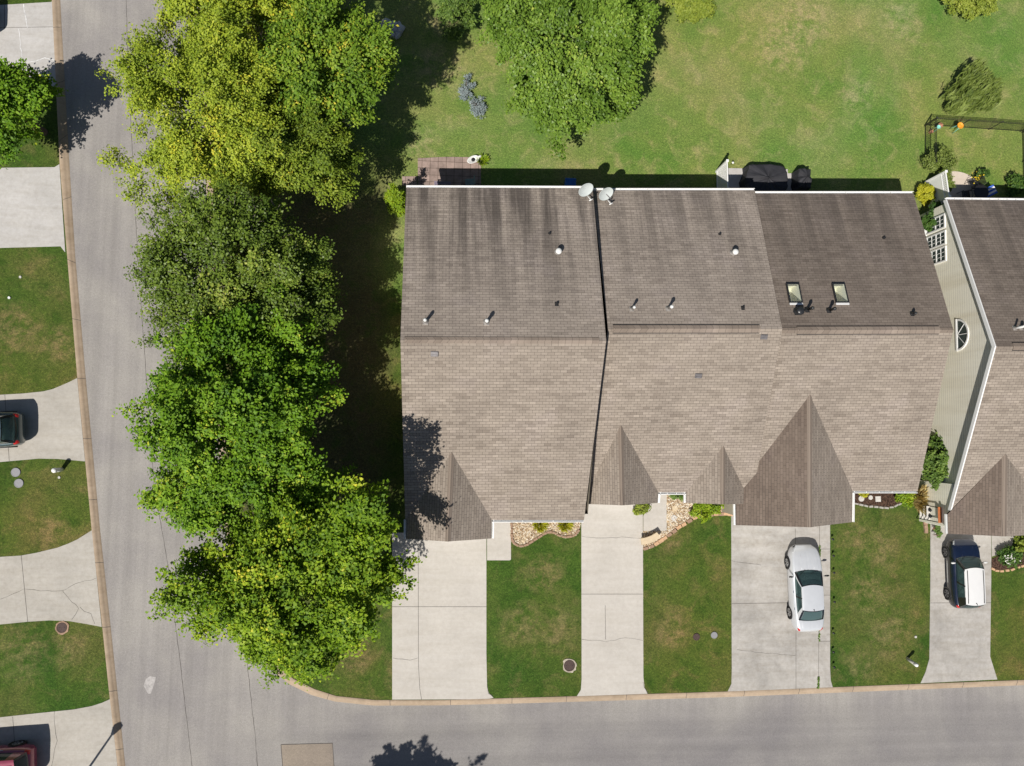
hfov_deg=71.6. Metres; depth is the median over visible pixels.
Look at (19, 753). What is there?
van
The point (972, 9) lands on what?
round shrub
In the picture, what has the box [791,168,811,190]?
covered grill
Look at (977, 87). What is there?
feathery shrub
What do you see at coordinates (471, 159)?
planter
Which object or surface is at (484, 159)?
spiky plant
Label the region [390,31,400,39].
boulder
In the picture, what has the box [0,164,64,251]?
driveway
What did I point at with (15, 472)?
utility cover
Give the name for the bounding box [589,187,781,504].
house
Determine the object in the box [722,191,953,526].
house
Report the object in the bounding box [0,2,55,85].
driveway
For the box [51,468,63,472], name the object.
utility post
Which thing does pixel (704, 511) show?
bushy plant
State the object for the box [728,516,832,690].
driveway
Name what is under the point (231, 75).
birch tree
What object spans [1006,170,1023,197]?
bushy plant
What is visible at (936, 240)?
window
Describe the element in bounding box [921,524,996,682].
driveway
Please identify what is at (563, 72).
broadleaf tree
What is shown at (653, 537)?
garden bench
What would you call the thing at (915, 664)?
utility post
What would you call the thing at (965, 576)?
hatchback
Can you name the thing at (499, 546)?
front walk
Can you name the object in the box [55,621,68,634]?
manhole cover
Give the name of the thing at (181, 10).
birch tree
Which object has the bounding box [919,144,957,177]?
feathery shrub
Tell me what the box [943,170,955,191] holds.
vine plant
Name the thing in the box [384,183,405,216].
conifer shrub
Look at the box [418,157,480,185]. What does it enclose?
patio
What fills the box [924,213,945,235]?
window
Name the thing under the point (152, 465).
road seam
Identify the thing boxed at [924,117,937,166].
metal fence
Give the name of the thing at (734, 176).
patio
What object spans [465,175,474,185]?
garden chair
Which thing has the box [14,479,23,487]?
utility cover
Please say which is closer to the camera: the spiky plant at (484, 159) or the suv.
the suv
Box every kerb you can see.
[52,0,124,765]
[203,21,1023,705]
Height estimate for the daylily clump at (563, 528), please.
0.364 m
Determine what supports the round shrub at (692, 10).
on the lawn at (837, 94)
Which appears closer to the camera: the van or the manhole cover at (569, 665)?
the van
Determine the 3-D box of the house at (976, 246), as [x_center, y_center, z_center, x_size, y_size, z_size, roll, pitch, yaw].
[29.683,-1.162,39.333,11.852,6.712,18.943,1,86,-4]
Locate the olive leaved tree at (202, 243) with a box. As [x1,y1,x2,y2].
[123,171,347,367]
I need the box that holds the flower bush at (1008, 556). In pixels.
[996,544,1023,570]
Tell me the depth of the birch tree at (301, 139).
33.00 m
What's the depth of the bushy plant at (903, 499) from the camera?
41.06 m
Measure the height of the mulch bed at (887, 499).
0.100 m
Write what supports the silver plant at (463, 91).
on the lawn at (837, 94)
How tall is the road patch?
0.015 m
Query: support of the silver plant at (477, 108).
on the lawn at (837, 94)
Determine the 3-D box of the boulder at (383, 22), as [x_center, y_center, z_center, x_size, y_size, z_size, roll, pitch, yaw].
[-7.091,-20.448,40.757,0.959,1.012,1.019,1,86,-4]
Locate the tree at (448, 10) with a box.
[435,0,482,41]
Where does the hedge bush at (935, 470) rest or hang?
on the lawn at (837, 94)
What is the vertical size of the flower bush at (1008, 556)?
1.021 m
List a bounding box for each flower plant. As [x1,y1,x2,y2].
[964,175,986,188]
[971,168,990,183]
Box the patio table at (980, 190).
[970,184,988,197]
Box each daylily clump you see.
[532,522,549,533]
[557,522,574,532]
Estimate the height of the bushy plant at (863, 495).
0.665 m
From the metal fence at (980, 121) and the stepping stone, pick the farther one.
the metal fence at (980, 121)
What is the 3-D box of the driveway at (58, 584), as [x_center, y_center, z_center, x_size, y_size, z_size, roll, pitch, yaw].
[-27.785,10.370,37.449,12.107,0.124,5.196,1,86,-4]
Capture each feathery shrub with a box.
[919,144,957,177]
[940,57,1003,115]
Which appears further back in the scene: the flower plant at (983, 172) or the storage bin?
the flower plant at (983, 172)
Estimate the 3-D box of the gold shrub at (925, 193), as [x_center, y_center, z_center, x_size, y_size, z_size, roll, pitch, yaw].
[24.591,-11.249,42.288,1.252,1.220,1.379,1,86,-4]
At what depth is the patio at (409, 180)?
40.45 m
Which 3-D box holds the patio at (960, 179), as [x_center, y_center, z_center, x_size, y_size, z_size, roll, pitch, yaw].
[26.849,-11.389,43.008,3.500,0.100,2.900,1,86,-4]
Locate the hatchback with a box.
[941,539,987,608]
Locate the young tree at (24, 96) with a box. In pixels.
[0,56,68,168]
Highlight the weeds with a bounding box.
[816,545,820,688]
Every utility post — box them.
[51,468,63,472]
[906,657,918,666]
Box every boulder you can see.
[380,18,393,31]
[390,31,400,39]
[391,20,404,33]
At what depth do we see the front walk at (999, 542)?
41.80 m
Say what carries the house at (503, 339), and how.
on the lawn at (837, 94)
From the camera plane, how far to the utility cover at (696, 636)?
40.05 m
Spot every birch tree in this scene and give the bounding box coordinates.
[94,0,320,217]
[152,0,291,48]
[233,100,367,212]
[254,0,400,144]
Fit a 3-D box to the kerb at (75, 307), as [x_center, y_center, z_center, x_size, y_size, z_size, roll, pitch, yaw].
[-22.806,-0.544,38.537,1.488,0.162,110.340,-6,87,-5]
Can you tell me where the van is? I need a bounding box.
[0,740,36,765]
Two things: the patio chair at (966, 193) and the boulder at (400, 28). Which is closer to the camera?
the boulder at (400, 28)
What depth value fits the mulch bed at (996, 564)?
41.69 m
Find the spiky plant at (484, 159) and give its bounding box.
[476,154,489,166]
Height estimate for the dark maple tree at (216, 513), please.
7.742 m
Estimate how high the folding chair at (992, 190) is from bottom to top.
0.744 m
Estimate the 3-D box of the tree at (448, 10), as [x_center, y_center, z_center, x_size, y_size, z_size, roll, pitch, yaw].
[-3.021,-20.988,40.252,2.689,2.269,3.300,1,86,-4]
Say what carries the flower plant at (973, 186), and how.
on the patio at (960, 179)
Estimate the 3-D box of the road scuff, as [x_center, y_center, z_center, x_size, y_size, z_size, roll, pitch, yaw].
[-19.322,16.053,37.796,0.494,0.008,0.933,18,85,-3]
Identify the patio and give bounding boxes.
[402,176,416,185]
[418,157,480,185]
[728,168,791,190]
[941,171,978,203]
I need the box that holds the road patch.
[281,743,333,765]
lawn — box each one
[0,0,117,765]
[211,0,1023,699]
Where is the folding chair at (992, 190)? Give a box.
[987,184,997,197]
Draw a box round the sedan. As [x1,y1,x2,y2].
[784,544,828,631]
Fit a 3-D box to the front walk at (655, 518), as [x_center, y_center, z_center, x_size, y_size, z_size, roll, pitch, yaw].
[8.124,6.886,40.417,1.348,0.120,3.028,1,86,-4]
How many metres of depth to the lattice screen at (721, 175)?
40.76 m
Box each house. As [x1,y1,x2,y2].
[400,183,605,541]
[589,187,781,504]
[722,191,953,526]
[919,197,1023,535]
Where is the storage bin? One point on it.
(569, 181)
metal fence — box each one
[924,116,1023,131]
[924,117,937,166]
[1021,131,1023,173]
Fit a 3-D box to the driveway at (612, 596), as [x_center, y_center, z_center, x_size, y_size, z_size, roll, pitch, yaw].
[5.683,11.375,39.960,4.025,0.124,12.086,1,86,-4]
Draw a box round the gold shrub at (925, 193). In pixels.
[915,182,935,205]
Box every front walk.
[487,522,510,559]
[643,495,666,530]
[992,536,1013,555]
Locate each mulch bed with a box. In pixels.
[855,493,900,506]
[991,552,1023,569]
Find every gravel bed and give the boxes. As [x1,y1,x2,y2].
[510,522,579,543]
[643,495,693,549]
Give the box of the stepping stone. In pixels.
[875,496,880,501]
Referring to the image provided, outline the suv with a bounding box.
[0,411,24,447]
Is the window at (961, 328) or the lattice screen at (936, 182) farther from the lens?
the lattice screen at (936, 182)
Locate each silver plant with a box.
[457,73,475,102]
[467,95,487,118]
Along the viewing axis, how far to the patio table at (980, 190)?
42.33 m
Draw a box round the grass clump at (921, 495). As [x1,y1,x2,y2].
[913,484,928,514]
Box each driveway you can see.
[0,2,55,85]
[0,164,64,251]
[0,378,84,461]
[0,530,101,626]
[0,699,116,765]
[392,533,492,699]
[577,504,647,695]
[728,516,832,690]
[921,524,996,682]
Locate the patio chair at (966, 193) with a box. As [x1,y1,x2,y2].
[956,189,977,197]
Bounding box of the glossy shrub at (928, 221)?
[921,200,943,231]
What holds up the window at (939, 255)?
in the house at (976, 246)
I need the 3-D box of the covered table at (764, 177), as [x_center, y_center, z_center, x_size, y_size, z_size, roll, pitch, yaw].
[14.816,-11.790,41.506,2.770,1.088,2.026,1,86,-4]
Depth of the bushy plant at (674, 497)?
40.08 m
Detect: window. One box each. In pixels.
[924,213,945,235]
[926,230,945,249]
[930,246,946,264]
[955,319,968,350]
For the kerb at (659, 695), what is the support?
on the road
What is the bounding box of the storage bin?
[564,178,575,185]
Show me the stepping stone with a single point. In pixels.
(877, 498)
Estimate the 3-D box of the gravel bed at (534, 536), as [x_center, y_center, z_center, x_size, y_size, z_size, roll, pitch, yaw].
[1.867,8.194,39.839,3.973,0.100,1.980,1,86,-4]
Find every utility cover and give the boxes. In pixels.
[11,468,20,476]
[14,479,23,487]
[693,633,699,640]
[711,632,717,638]
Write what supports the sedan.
on the driveway at (773, 648)
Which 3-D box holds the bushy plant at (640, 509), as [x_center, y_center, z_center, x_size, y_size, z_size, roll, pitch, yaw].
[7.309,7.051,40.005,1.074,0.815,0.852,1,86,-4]
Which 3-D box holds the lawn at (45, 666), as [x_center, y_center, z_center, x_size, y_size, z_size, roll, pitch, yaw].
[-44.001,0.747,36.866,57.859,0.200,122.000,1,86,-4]
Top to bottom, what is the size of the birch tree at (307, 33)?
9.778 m
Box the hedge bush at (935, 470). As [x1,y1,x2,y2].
[922,430,948,490]
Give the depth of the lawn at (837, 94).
41.12 m
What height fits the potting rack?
1.975 m
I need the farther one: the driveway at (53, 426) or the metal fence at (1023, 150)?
the metal fence at (1023, 150)
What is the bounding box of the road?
[60,0,1023,765]
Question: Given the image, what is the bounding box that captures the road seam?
[126,7,257,765]
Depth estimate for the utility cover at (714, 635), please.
40.14 m
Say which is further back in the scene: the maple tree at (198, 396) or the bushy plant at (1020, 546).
the bushy plant at (1020, 546)
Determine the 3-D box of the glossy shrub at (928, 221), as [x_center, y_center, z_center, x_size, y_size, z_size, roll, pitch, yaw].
[24.726,-9.703,41.760,1.830,2.097,2.132,1,86,-4]
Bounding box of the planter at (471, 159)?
[467,155,480,163]
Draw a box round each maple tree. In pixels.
[111,283,348,514]
[133,437,356,543]
[145,455,426,690]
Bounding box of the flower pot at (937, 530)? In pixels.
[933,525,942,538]
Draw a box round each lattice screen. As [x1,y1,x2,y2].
[715,159,728,187]
[924,170,950,206]
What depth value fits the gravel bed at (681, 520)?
40.40 m
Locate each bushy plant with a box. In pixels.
[632,504,651,515]
[669,495,682,501]
[688,503,723,523]
[858,493,868,497]
[895,493,916,508]
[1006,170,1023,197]
[1013,535,1023,552]
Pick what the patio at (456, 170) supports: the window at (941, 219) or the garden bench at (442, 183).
the garden bench at (442, 183)
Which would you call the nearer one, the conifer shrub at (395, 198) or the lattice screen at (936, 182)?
the conifer shrub at (395, 198)
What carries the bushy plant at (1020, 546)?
on the lawn at (837, 94)
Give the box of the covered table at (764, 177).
[739,164,787,190]
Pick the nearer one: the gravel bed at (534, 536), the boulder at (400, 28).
the gravel bed at (534, 536)
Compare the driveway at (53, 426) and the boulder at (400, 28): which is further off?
the boulder at (400, 28)
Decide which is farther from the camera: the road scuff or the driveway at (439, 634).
the driveway at (439, 634)
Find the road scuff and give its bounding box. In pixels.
[144,676,155,693]
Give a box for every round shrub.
[664,0,716,23]
[941,0,998,21]
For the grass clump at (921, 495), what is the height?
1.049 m
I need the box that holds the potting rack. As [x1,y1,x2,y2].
[917,504,941,522]
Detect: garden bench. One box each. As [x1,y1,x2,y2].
[434,181,450,184]
[641,532,660,544]
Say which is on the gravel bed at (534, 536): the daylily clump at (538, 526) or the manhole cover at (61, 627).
the daylily clump at (538, 526)
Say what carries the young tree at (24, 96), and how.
on the lawn at (45, 666)
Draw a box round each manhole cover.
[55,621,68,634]
[563,659,576,672]
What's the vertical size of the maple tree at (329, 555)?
11.128 m
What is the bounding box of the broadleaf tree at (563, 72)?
[474,0,661,160]
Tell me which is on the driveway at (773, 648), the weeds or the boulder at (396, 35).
the weeds
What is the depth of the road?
39.01 m

